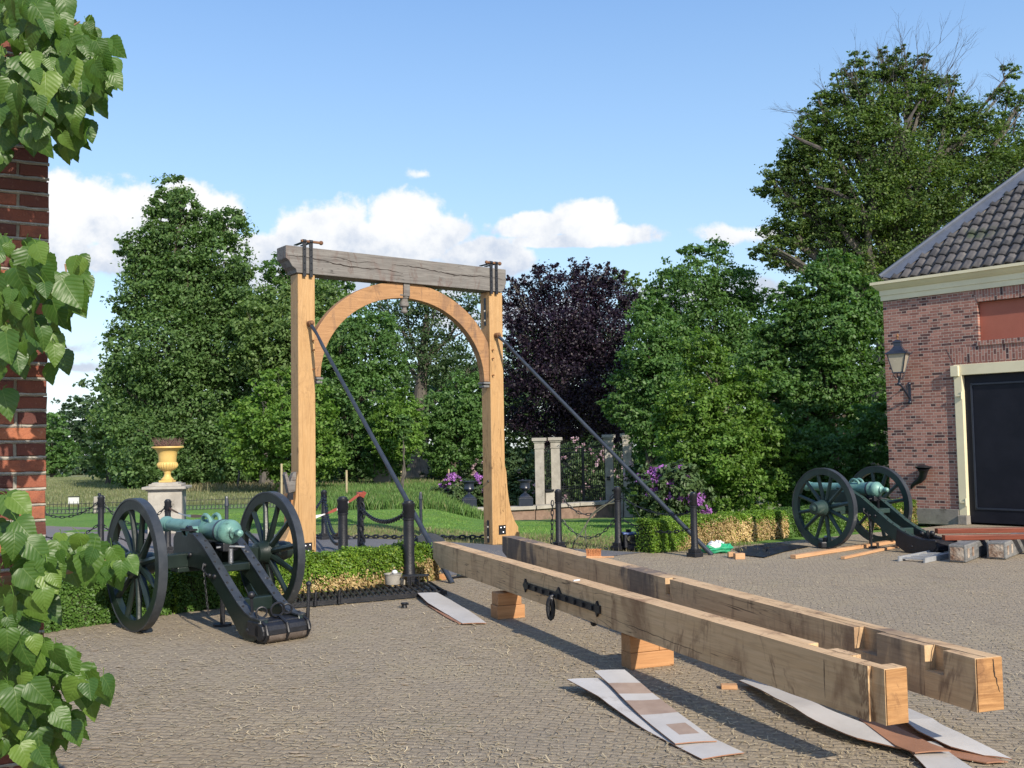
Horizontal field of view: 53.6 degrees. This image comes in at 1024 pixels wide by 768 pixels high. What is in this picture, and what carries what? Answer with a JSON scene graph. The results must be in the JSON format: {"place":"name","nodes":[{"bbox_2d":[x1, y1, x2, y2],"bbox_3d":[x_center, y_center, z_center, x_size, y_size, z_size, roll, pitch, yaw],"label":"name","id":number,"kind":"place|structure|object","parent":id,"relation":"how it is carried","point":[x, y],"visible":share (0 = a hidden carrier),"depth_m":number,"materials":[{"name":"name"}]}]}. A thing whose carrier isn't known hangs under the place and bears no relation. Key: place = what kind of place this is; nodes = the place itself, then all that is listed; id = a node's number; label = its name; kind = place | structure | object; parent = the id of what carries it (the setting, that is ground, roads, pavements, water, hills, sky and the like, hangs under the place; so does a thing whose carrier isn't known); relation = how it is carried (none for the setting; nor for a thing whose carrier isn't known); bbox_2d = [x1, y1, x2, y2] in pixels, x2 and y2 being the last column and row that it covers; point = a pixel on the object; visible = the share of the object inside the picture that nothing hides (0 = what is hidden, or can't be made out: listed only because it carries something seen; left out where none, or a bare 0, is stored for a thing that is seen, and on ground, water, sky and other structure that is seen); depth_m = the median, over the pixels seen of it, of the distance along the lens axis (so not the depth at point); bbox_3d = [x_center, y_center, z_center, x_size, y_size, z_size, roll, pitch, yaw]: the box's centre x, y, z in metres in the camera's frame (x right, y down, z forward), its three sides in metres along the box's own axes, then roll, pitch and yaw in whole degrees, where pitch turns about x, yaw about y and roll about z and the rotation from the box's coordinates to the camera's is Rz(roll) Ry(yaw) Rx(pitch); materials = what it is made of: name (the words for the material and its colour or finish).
{"place":"outdoors","nodes":[
{"label":"outdoors","id":0,"kind":"place"},
{"bbox_2d":[45,476,269,506],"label":"field grass","id":1,"kind":"structure","parent":0,"point":[87,492],"depth_m":37.13,"materials":[{"name":"plant"}]},
{"bbox_2d":[45,526,640,574],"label":"asphalt road","id":2,"kind":"structure","parent":0,"point":[321,545],"depth_m":17.14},
{"bbox_2d":[97,495,104,540],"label":"iron bollard","id":3,"kind":"object","parent":2,"relation":"on","point":[100,503],"visible":0.55,"depth_m":16.37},
{"bbox_2d":[142,482,191,532],"bbox_3d":[-6.870,2.459,20.197,0.840,0.995,0.840,0,-3,-10],"label":"stone pedestal","id":4,"kind":"object","parent":2,"relation":"on","point":[159,494],"visible":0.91,"depth_m":19.90,"materials":[{"name":"stone"}]},
{"bbox_2d":[151,437,183,482],"bbox_3d":[-6.892,1.512,20.253,0.652,0.900,0.624,-1,-3,0],"label":"ochre urn","id":5,"kind":"object","parent":4,"relation":"on","point":[167,463],"visible":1,"depth_m":20.11,"materials":[{"name":"paint"}]},
{"bbox_2d":[164,499,172,553],"bbox_3d":[-5.469,2.262,16.100,0.170,0.860,0.170,2,-4,-37],"label":"iron bollard","id":6,"kind":"object","parent":2,"relation":"on","point":[167,506],"visible":0.69,"depth_m":16.07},
{"bbox_2d":[318,490,329,539],"bbox_3d":[-3.357,2.334,18.097,0.170,0.880,0.170,2,-4,-37],"label":"iron bollard","id":7,"kind":"object","parent":2,"relation":"on","point":[323,535],"visible":0.76,"depth_m":18.05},
{"bbox_2d":[323,495,337,536],"bbox_3d":[-2.781,2.061,15.659,0.067,0.495,4.960,0,-3,-13],"label":"hanging chain","id":8,"kind":"object","parent":7,"relation":"hanging from","point":[333,533],"visible":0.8,"depth_m":16.57,"materials":[{"name":"black metal"}]},
{"bbox_2d":[337,496,348,550],"bbox_3d":[-2.204,1.967,13.209,0.170,1.000,0.170,2,-4,-37],"label":"iron bollard","id":9,"kind":"object","parent":2,"relation":"on","point":[342,513],"visible":0.56,"depth_m":13.17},
{"bbox_2d":[356,491,364,547],"bbox_3d":[-2.288,2.107,15.305,0.170,0.970,0.170,2,-4,-37],"label":"iron bollard","id":10,"kind":"object","parent":2,"relation":"on","point":[359,512],"visible":0.6,"depth_m":15.27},
{"bbox_2d":[360,506,402,523],"bbox_3d":[-1.761,1.749,13.697,0.067,0.300,3.340,0,-4,-18],"label":"hanging chain","id":11,"kind":"object","parent":10,"relation":"hanging from","point":[386,521],"visible":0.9,"depth_m":13.63,"materials":[{"name":"black metal"}]},
{"bbox_2d":[316,534,483,539],"bbox_3d":[-1.996,2.700,17.885,3.332,0.075,0.330,-2,-3,11],"label":"loose chain","id":12,"kind":"object","parent":2,"relation":"on","point":[400,537],"visible":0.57,"depth_m":17.89,"materials":[{"name":"black metal"}]},
{"bbox_2d":[414,533,444,572],"bbox_3d":[-1.051,2.154,12.796,0.540,0.540,0.090,0,-4,-17],"label":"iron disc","id":13,"kind":"object","parent":2,"relation":"on","point":[433,537],"visible":0.22,"depth_m":12.80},
{"bbox_2d":[553,489,566,547],"bbox_3d":[0.725,2.107,15.803,0.170,0.930,0.170,2,-4,-37],"label":"iron bollard","id":14,"kind":"object","parent":2,"relation":"on","point":[558,523],"visible":0.85,"depth_m":15.76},
{"bbox_2d":[45,450,974,552],"bbox_3d":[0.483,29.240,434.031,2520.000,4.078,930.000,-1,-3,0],"label":"ground","id":15,"kind":"structure","parent":0,"point":[86,520],"depth_m":23.72,"materials":[{"name":"green plant"}]},
{"bbox_2d":[43,412,82,476],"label":"field tree","id":16,"kind":"object","parent":15,"relation":"on","point":[60,458],"visible":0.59,"depth_m":108.94,"materials":[{"name":"green plant"}]},
{"bbox_2d":[43,395,102,475],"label":"tree","id":17,"kind":"object","parent":15,"relation":"on","point":[73,426],"visible":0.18,"depth_m":150.11,"materials":[{"name":"green plant"}]},
{"bbox_2d":[77,395,135,483],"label":"field maple","id":18,"kind":"object","parent":15,"relation":"on","point":[97,436],"visible":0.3,"depth_m":57.32,"materials":[{"name":"green plant"}]},
{"bbox_2d":[45,496,274,514],"bbox_3d":[-9.627,3.355,28.163,6.846,0.340,0.020,0,-3,-15],"label":"iron fence","id":19,"kind":"object","parent":15,"relation":"on","point":[89,503],"visible":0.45,"depth_m":27.68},
{"bbox_2d":[86,173,271,488],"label":"linden tree","id":20,"kind":"object","parent":15,"relation":"on","point":[188,312],"visible":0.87,"depth_m":44.18,"materials":[{"name":"green plant"}]},
{"bbox_2d":[222,402,250,488],"bbox_3d":[-10.726,2.503,39.900,1.216,3.684,1.371,1,-4,-27],"label":"young tree","id":21,"kind":"object","parent":15,"relation":"on","point":[228,440],"visible":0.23,"depth_m":39.92,"materials":[{"name":"green plant"}]},
{"bbox_2d":[213,366,350,493],"bbox_3d":[-8.198,1.684,35.919,4.866,4.750,3.811,-1,-3,0],"label":"hornbeam tree","id":22,"kind":"object","parent":15,"relation":"on","point":[270,431],"visible":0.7,"depth_m":35.63,"materials":[{"name":"green plant"}]},
{"bbox_2d":[223,278,355,487],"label":"chestnut tree","id":23,"kind":"object","parent":15,"relation":"on","point":[260,349],"visible":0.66,"depth_m":42.54,"materials":[{"name":"green plant"}]},
{"bbox_2d":[223,456,372,483],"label":"dark shrub","id":24,"kind":"object","parent":15,"relation":"on","point":[341,472],"visible":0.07,"depth_m":45.51,"materials":[{"name":"green plant"}]},
{"bbox_2d":[147,475,466,493],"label":"seeding grass","id":25,"kind":"structure","parent":15,"relation":"on","point":[254,485],"depth_m":39.48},
{"bbox_2d":[253,251,381,454],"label":"ash tree","id":26,"kind":"object","parent":15,"relation":"on","point":[272,271],"visible":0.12,"depth_m":51.95,"materials":[{"name":"green plant"}]},
{"bbox_2d":[315,306,417,482],"bbox_3d":[-6.272,0.603,39.837,4.943,7.395,4.121,-2,-3,15],"label":"maple tree","id":27,"kind":"object","parent":15,"relation":"on","point":[377,374],"visible":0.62,"depth_m":39.33,"materials":[{"name":"green plant"}]},
{"bbox_2d":[373,463,390,483],"bbox_3d":[-5.111,3.745,39.854,0.717,1.300,0.498,-1,-3,0],"label":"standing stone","id":28,"kind":"object","parent":15,"relation":"on","point":[379,477],"visible":0.33,"depth_m":39.63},
{"bbox_2d":[360,385,429,483],"bbox_3d":[-4.359,2.083,37.651,2.658,4.012,2.219,-1,-3,0],"label":"hazel tree","id":29,"kind":"object","parent":15,"relation":"on","point":[385,438],"visible":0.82,"depth_m":37.44,"materials":[{"name":"green plant"}]},
{"bbox_2d":[316,478,483,519],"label":"meadow grass","id":30,"kind":"structure","parent":15,"relation":"on","point":[379,496],"depth_m":29.93,"materials":[{"name":"plant"}]},
{"bbox_2d":[395,414,413,487],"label":"young tree","id":31,"kind":"object","parent":15,"relation":"on","point":[402,422],"visible":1,"depth_m":35.84,"materials":[{"name":"green plant"}]},
{"bbox_2d":[361,283,510,478],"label":"old oak","id":32,"kind":"object","parent":15,"relation":"on","point":[425,352],"visible":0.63,"depth_m":57.76,"materials":[{"name":"green plant"}]},
{"bbox_2d":[419,458,482,480],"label":"rhododendron bush","id":33,"kind":"object","parent":15,"relation":"on","point":[473,468],"visible":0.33,"depth_m":45.58,"materials":[{"name":"green plant"}]},
{"bbox_2d":[430,472,483,506],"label":"rhododendron bush","id":34,"kind":"object","parent":15,"relation":"on","point":[451,488],"visible":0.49,"depth_m":32.61,"materials":[{"name":"green plant"}]},
{"bbox_2d":[413,368,507,485],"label":"lime tree","id":35,"kind":"object","parent":15,"relation":"on","point":[451,422],"visible":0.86,"depth_m":43.23,"materials":[{"name":"green plant"}]},
{"bbox_2d":[462,481,476,506],"bbox_3d":[-1.310,3.352,30.858,0.440,0.800,0.440,-1,-3,-6],"label":"black urn","id":36,"kind":"object","parent":15,"relation":"on","point":[469,498],"visible":0.91,"depth_m":30.71,"materials":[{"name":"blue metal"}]},
{"bbox_2d":[66,316,875,486],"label":"background woods","id":37,"kind":"object","parent":15,"relation":"on","point":[509,434],"visible":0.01,"depth_m":64.87,"materials":[{"name":"green plant"}]},
{"bbox_2d":[188,509,759,548],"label":"lawn grass","id":38,"kind":"structure","parent":15,"relation":"on","point":[457,519],"depth_m":21.91,"materials":[{"name":"plant"}]},
{"bbox_2d":[505,449,550,505],"bbox_3d":[0.278,3.493,35.766,2.393,2.420,2.081,-1,-3,0],"label":"rhododendron bush","id":39,"kind":"object","parent":15,"relation":"on","point":[522,469],"visible":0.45,"depth_m":35.39,"materials":[{"name":"green plant"}]},
{"bbox_2d":[544,446,554,503],"bbox_3d":[1.123,3.104,31.521,0.311,2.350,0.220,1,-4,-30],"label":"side railing","id":40,"kind":"object","parent":15,"relation":"on","point":[549,496],"visible":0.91,"depth_m":31.47,"materials":[{"name":"stone"}]},
{"bbox_2d":[348,523,757,552],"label":"bank grass","id":41,"kind":"structure","parent":15,"relation":"on","point":[469,532],"depth_m":17.79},
{"bbox_2d":[478,500,658,519],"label":"terrace wall","id":42,"kind":"structure","parent":15,"relation":"on","point":[539,512],"depth_m":31.27,"materials":[{"name":"stone"}]},
{"bbox_2d":[517,480,532,505],"bbox_3d":[0.397,3.324,30.858,0.440,0.800,0.440,-1,-3,-6],"label":"black urn","id":43,"kind":"object","parent":42,"relation":"on","point":[524,499],"visible":1,"depth_m":30.69,"materials":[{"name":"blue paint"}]},
{"bbox_2d":[532,438,546,504],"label":"stone pillar","id":44,"kind":"structure","parent":42,"relation":"on","point":[539,448],"depth_m":31.26,"materials":[{"name":"stone"}]},
{"bbox_2d":[548,437,562,496],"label":"stone pillar","id":45,"kind":"structure","parent":42,"relation":"on","point":[555,447],"depth_m":31.57,"materials":[{"name":"stone"}]},
{"bbox_2d":[560,441,605,502],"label":"iron gate","id":46,"kind":"structure","parent":45,"relation":"attached to","point":[583,485],"depth_m":32.26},
{"bbox_2d":[602,435,614,499],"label":"stone pillar","id":47,"kind":"structure","parent":42,"relation":"on","point":[609,473],"depth_m":32.75,"materials":[{"name":"stone"}]},
{"bbox_2d":[620,434,632,516],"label":"stone pillar","id":48,"kind":"structure","parent":42,"relation":"on","point":[626,452],"depth_m":32.38,"materials":[{"name":"stone"}]},
{"bbox_2d":[502,256,644,494],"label":"copper beech","id":49,"kind":"object","parent":15,"relation":"on","point":[575,340],"visible":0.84,"depth_m":47.22,"materials":[{"name":"purple plant"}]},
{"bbox_2d":[544,435,622,501],"bbox_3d":[2.831,3.358,37.630,3.938,2.942,2.483,-1,-3,0],"label":"rhododendron bush","id":50,"kind":"object","parent":15,"relation":"on","point":[577,480],"visible":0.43,"depth_m":37.35,"materials":[{"name":"green plant"}]},
{"bbox_2d":[611,486,624,550],"bbox_3d":[1.625,2.057,15.554,0.170,0.970,0.170,2,-4,-37],"label":"iron bollard","id":51,"kind":"object","parent":15,"relation":"on","point":[617,544],"visible":1,"depth_m":15.51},
{"bbox_2d":[612,447,623,516],"bbox_3d":[3.438,3.221,32.664,0.397,2.350,0.220,-3,-4,36],"label":"side railing","id":52,"kind":"object","parent":15,"relation":"on","point":[622,501],"visible":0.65,"depth_m":32.63,"materials":[{"name":"metal"}]},
{"bbox_2d":[622,529,638,550],"bbox_3d":[1.869,2.379,15.509,0.370,0.315,0.335,-1,-3,-6],"label":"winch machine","id":53,"kind":"object","parent":15,"relation":"on","point":[629,537],"visible":0.75,"depth_m":15.40,"materials":[{"name":"black metal"}]},
{"bbox_2d":[610,267,656,458],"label":"slender birch","id":54,"kind":"object","parent":15,"relation":"on","point":[634,283],"visible":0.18,"depth_m":52.16,"materials":[{"name":"green plant"}]},
{"bbox_2d":[621,450,662,517],"bbox_3d":[3.990,3.038,30.857,1.366,2.226,1.383,-1,-3,0],"label":"rhododendron bush","id":55,"kind":"object","parent":15,"relation":"on","point":[633,467],"visible":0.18,"depth_m":30.83,"materials":[{"name":"green plant"}]},
{"bbox_2d":[596,295,694,517],"bbox_3d":[4.199,0.696,29.866,2.632,6.816,2.583,-4,-5,44],"label":"hornbeam tree","id":56,"kind":"object","parent":15,"relation":"on","point":[657,356],"visible":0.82,"depth_m":29.61,"materials":[{"name":"green plant"}]},
{"bbox_2d":[633,516,689,553],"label":"box hedge","id":57,"kind":"object","parent":15,"relation":"on","point":[652,541],"visible":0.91,"depth_m":15.13,"materials":[{"name":"green plant"}]},
{"bbox_2d":[623,458,716,518],"bbox_3d":[3.250,2.281,20.796,1.976,1.538,1.275,-1,-3,0],"label":"rhododendron bush","id":58,"kind":"object","parent":15,"relation":"on","point":[672,486],"visible":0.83,"depth_m":20.59,"materials":[{"name":"green plant"}]},
{"bbox_2d":[634,234,771,467],"bbox_3d":[7.957,-0.513,39.661,6.170,11.057,3.910,-1,-3,0],"label":"poplar tree","id":59,"kind":"object","parent":15,"relation":"on","point":[681,277],"visible":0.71,"depth_m":39.76,"materials":[{"name":"green plant"}]},
{"bbox_2d":[648,324,811,513],"bbox_3d":[4.931,0.963,22.732,3.644,4.746,2.450,-1,-3,0],"label":"hornbeam tree","id":60,"kind":"object","parent":15,"relation":"on","point":[717,430],"visible":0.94,"depth_m":22.66,"materials":[{"name":"green plant"}]},
{"bbox_2d":[659,498,917,547],"bbox_3d":[5.016,2.373,17.584,6.380,0.559,0.548,1,-4,-36],"label":"box hedge","id":61,"kind":"object","parent":15,"relation":"on","point":[750,525],"visible":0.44,"depth_m":16.69,"materials":[{"name":"green plant"}]},
{"bbox_2d":[728,248,886,480],"bbox_3d":[8.116,0.028,26.881,4.994,7.360,2.749,-1,-3,0],"label":"field maple","id":62,"kind":"object","parent":15,"relation":"on","point":[855,324],"visible":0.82,"depth_m":26.53,"materials":[{"name":"green plant"}]},
{"bbox_2d":[755,401,889,508],"bbox_3d":[7.289,1.857,23.541,3.868,2.934,1.746,-1,-3,0],"label":"maple bush","id":63,"kind":"object","parent":15,"relation":"on","point":[849,449],"visible":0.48,"depth_m":23.21,"materials":[{"name":"green plant"}]},
{"bbox_2d":[747,4,1023,482],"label":"old beech","id":64,"kind":"object","parent":15,"relation":"on","point":[895,180],"visible":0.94,"depth_m":37.91,"materials":[{"name":"green plant"}]},
{"bbox_2d":[43,0,1023,454],"label":"sky","id":65,"kind":"structure","parent":0,"point":[519,135],"materials":[{"name":"blue"}]},
{"bbox_2d":[44,523,1023,767],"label":"courtyard paving","id":66,"kind":"structure","parent":0,"point":[802,570],"depth_m":7.08,"materials":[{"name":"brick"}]},
{"bbox_2d":[0,41,49,767],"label":"brick building","id":67,"kind":"structure","parent":66,"relation":"on","point":[24,200],"depth_m":3.91,"materials":[{"name":"brick"}]},
{"bbox_2d":[0,0,138,767],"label":"mulberry tree","id":68,"kind":"object","parent":66,"relation":"on","point":[61,75],"visible":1,"depth_m":3.33,"materials":[{"name":"green plant"}]},
{"bbox_2d":[44,569,173,632],"bbox_3d":[-4.211,2.058,9.585,0.530,0.559,2.001,-4,-5,43],"label":"box hedge","id":69,"kind":"object","parent":66,"relation":"on","point":[86,606],"visible":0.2,"depth_m":9.56,"materials":[{"name":"green plant"}]},
{"bbox_2d":[106,491,310,642],"bbox_3d":[-2.648,1.660,9.656,2.341,1.211,1.795,-2,-4,21],"label":"field cannon","id":70,"kind":"object","parent":66,"relation":"on","point":[215,551],"visible":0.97,"depth_m":9.34,"materials":[{"name":"green paint"}]},
{"bbox_2d":[167,540,440,613],"bbox_3d":[-2.261,2.135,11.451,3.413,0.546,0.538,2,-5,-42],"label":"box hedge","id":71,"kind":"object","parent":66,"relation":"on","point":[355,567],"visible":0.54,"depth_m":11.44,"materials":[{"name":"green plant"}]},
{"bbox_2d":[292,581,446,607],"bbox_3d":[-1.597,2.242,11.033,1.780,0.151,0.733,1,-4,-25],"label":"iron railing panel","id":72,"kind":"object","parent":66,"relation":"on","point":[342,597],"visible":0.93,"depth_m":10.93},
{"bbox_2d":[384,570,401,584],"bbox_3d":[-1.356,2.199,11.543,0.208,0.163,0.206,-1,-3,0],"label":"dusty bucket","id":73,"kind":"object","parent":72,"relation":"on","point":[393,577],"visible":1,"depth_m":11.47,"materials":[{"name":"white plastic"}]},
{"bbox_2d":[402,500,417,584],"bbox_3d":[-1.228,1.883,12.061,0.171,1.000,0.170,2,-4,-37],"label":"iron bollard","id":74,"kind":"object","parent":66,"relation":"on","point":[408,519],"visible":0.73,"depth_m":12.01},
{"bbox_2d":[421,597,476,623],"bbox_3d":[-0.682,2.253,10.189,0.245,0.014,1.951,0,-4,-17],"label":"laminate sheet","id":75,"kind":"object","parent":66,"relation":"on","point":[442,613],"visible":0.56,"depth_m":9.87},
{"bbox_2d":[418,592,485,623],"bbox_3d":[-0.626,2.225,10.114,0.268,0.048,1.845,0,-4,-19],"label":"laminate sheet","id":76,"kind":"object","parent":75,"relation":"on","point":[450,608],"visible":1,"depth_m":10.08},
{"bbox_2d":[277,239,713,583],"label":"timber gate","id":77,"kind":"structure","parent":66,"relation":"on","point":[404,280],"depth_m":15.48,"materials":[{"name":"brown wood"}]},
{"bbox_2d":[491,590,524,619],"bbox_3d":[-0.041,2.103,9.672,0.280,0.242,0.190,0,-4,-21],"label":"support block","id":78,"kind":"object","parent":66,"relation":"on","point":[506,605],"depth_m":9.59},
{"bbox_2d":[74,579,966,767],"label":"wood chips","id":79,"kind":"object","parent":66,"relation":"on","point":[533,757],"visible":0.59,"depth_m":6.06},
{"bbox_2d":[621,633,673,669],"bbox_3d":[1.006,1.956,7.484,0.375,0.242,0.150,0,-4,-21],"label":"support block","id":80,"kind":"object","parent":66,"relation":"on","point":[636,653],"depth_m":7.40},
{"bbox_2d":[433,541,908,725],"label":"oak balance beam","id":81,"kind":"structure","parent":80,"relation":"on","point":[850,683],"depth_m":6.24,"materials":[{"name":"brown wood"}]},
{"bbox_2d":[567,678,743,759],"bbox_3d":[0.789,1.953,6.038,0.257,0.073,1.660,0,-4,-22],"label":"laminate sheet","id":82,"kind":"object","parent":66,"relation":"on","point":[606,692],"visible":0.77,"depth_m":5.93,"materials":[{"name":"laminate"}]},
{"bbox_2d":[594,669,716,743],"bbox_3d":[0.833,1.939,6.179,0.234,0.089,1.467,0,-3,-13],"label":"laminate sheet","id":83,"kind":"object","parent":82,"relation":"on","point":[671,724],"visible":1,"depth_m":6.07,"materials":[{"name":"laminate"}]},
{"bbox_2d":[686,492,702,557],"bbox_3d":[2.597,2.002,14.455,0.170,0.920,0.170,2,-4,-37],"label":"iron bollard","id":84,"kind":"object","parent":66,"relation":"on","point":[694,551],"visible":1,"depth_m":14.41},
{"bbox_2d":[701,540,733,553],"bbox_3d":[3.006,2.382,14.863,0.494,0.189,0.251,0,-3,-11],"label":"green sack","id":85,"kind":"object","parent":66,"relation":"on","point":[717,546],"visible":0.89,"depth_m":14.79,"materials":[{"name":"plastic"}]},
{"bbox_2d":[736,543,807,556],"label":"black sheet","id":86,"kind":"object","parent":66,"relation":"on","point":[767,549],"visible":0.99,"depth_m":15.02,"materials":[{"name":"plastic"}]},
{"bbox_2d":[739,679,900,748],"bbox_3d":[1.754,1.925,6.038,0.277,0.050,1.636,0,-4,-19],"label":"laminate sheet","id":87,"kind":"object","parent":66,"relation":"on","point":[836,721],"visible":0.97,"depth_m":5.79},
{"bbox_2d":[790,541,894,558],"bbox_3d":[4.907,2.421,14.891,2.752,0.050,0.090,2,-5,-41],"label":"pine plank","id":88,"kind":"object","parent":66,"relation":"on","point":[828,551],"visible":0.84,"depth_m":14.69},
{"bbox_2d":[841,545,897,558],"bbox_3d":[5.291,2.409,14.677,0.060,0.035,2.315,-4,-5,42],"label":"pine plank","id":89,"kind":"object","parent":66,"relation":"on","point":[868,552],"visible":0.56,"depth_m":14.40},
{"bbox_2d":[792,466,956,552],"bbox_3d":[5.531,1.862,15.381,1.652,1.210,2.518,3,-5,-52],"label":"field cannon","id":90,"kind":"object","parent":66,"relation":"on","point":[854,496],"visible":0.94,"depth_m":15.20,"materials":[{"name":"green paint"}]},
{"bbox_2d":[898,551,948,562],"bbox_3d":[5.958,2.347,14.031,1.934,0.065,0.353,2,-5,-44],"label":"aluminium ladder","id":91,"kind":"object","parent":66,"relation":"on","point":[926,556],"visible":0.56,"depth_m":13.61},
{"bbox_2d":[910,741,971,767],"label":"laminate sheet","id":92,"kind":"object","parent":66,"relation":"on","point":[948,759],"visible":0.62,"depth_m":5.10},
{"bbox_2d":[859,719,950,753],"bbox_3d":[2.071,1.889,5.465,0.214,0.024,0.618,0,-3,-14],"label":"laminate sheet","id":93,"kind":"object","parent":92,"relation":"on","point":[895,735],"visible":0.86,"depth_m":5.38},
{"bbox_2d":[895,723,1007,763],"bbox_3d":[2.264,1.927,5.493,0.229,0.016,0.898,0,-3,-15],"label":"laminate sheet","id":94,"kind":"object","parent":66,"relation":"on","point":[957,753],"visible":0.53,"depth_m":5.22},
{"bbox_2d":[908,708,1011,759],"bbox_3d":[2.325,1.898,5.554,0.240,0.049,0.958,0,-3,-9],"label":"laminate sheet","id":95,"kind":"object","parent":94,"relation":"on","point":[930,727],"visible":0.83,"depth_m":5.42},
{"bbox_2d":[948,540,989,562],"bbox_3d":[6.286,2.247,13.854,0.225,0.230,1.510,-4,-4,38],"label":"old timber","id":96,"kind":"object","parent":66,"relation":"on","point":[963,551],"visible":0.85,"depth_m":13.33,"materials":[{"name":"grey wood"}]},
{"bbox_2d":[942,534,1023,540],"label":"red beam","id":97,"kind":"structure","parent":96,"relation":"on","point":[985,537],"depth_m":13.78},
{"bbox_2d":[935,527,1023,533],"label":"red beam","id":98,"kind":"structure","parent":97,"relation":"on","point":[980,530],"depth_m":14.03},
{"bbox_2d":[987,533,1023,558],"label":"old timber","id":99,"kind":"object","parent":66,"relation":"on","point":[1001,549],"visible":0.92,"depth_m":13.59,"materials":[{"name":"grey wood"}]},
{"bbox_2d":[870,168,1023,524],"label":"brick carriage house","id":100,"kind":"structure","parent":0,"point":[951,294],"depth_m":19.23,"materials":[{"name":"red brick"}]},
{"bbox_2d":[883,333,912,403],"bbox_3d":[7.534,-0.294,19.682,0.445,1.365,0.645,-3,-4,34],"label":"wall lantern","id":101,"kind":"object","parent":100,"relation":"attached to","point":[898,354],"depth_m":19.55,"materials":[{"name":"black paint"}]},
{"bbox_2d":[910,465,930,488],"bbox_3d":[7.899,1.800,19.534,0.296,0.473,0.481,-1,-3,1],"label":"horn fitting","id":102,"kind":"object","parent":100,"relation":"attached to","point":[923,470],"visible":1,"depth_m":19.44,"materials":[{"name":"black metal"}]},
{"bbox_2d":[964,372,1023,524],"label":"door","id":103,"kind":"structure","parent":100,"relation":"in","point":[994,403],"depth_m":18.67,"materials":[{"name":"black paint"}]},
{"bbox_3d":[1.894,1.887,6.600,0.190,0.247,0.150,0,-4,-19],"label":"support block","id":104,"kind":"object","parent":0,"visible":0},
{"bbox_2d":[502,536,1003,712],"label":"oak balance beam","id":105,"kind":"structure","parent":104,"relation":"on","point":[970,679],"depth_m":6.35,"materials":[{"name":"wood"}]},
{"bbox_2d":[586,548,613,557],"bbox_3d":[0.852,1.640,9.829,0.271,0.088,0.057,-1,-3,4],"label":"wood block","id":106,"kind":"object","parent":105,"relation":"on","point":[593,553],"visible":1,"depth_m":9.81,"materials":[{"name":"brown wood"}]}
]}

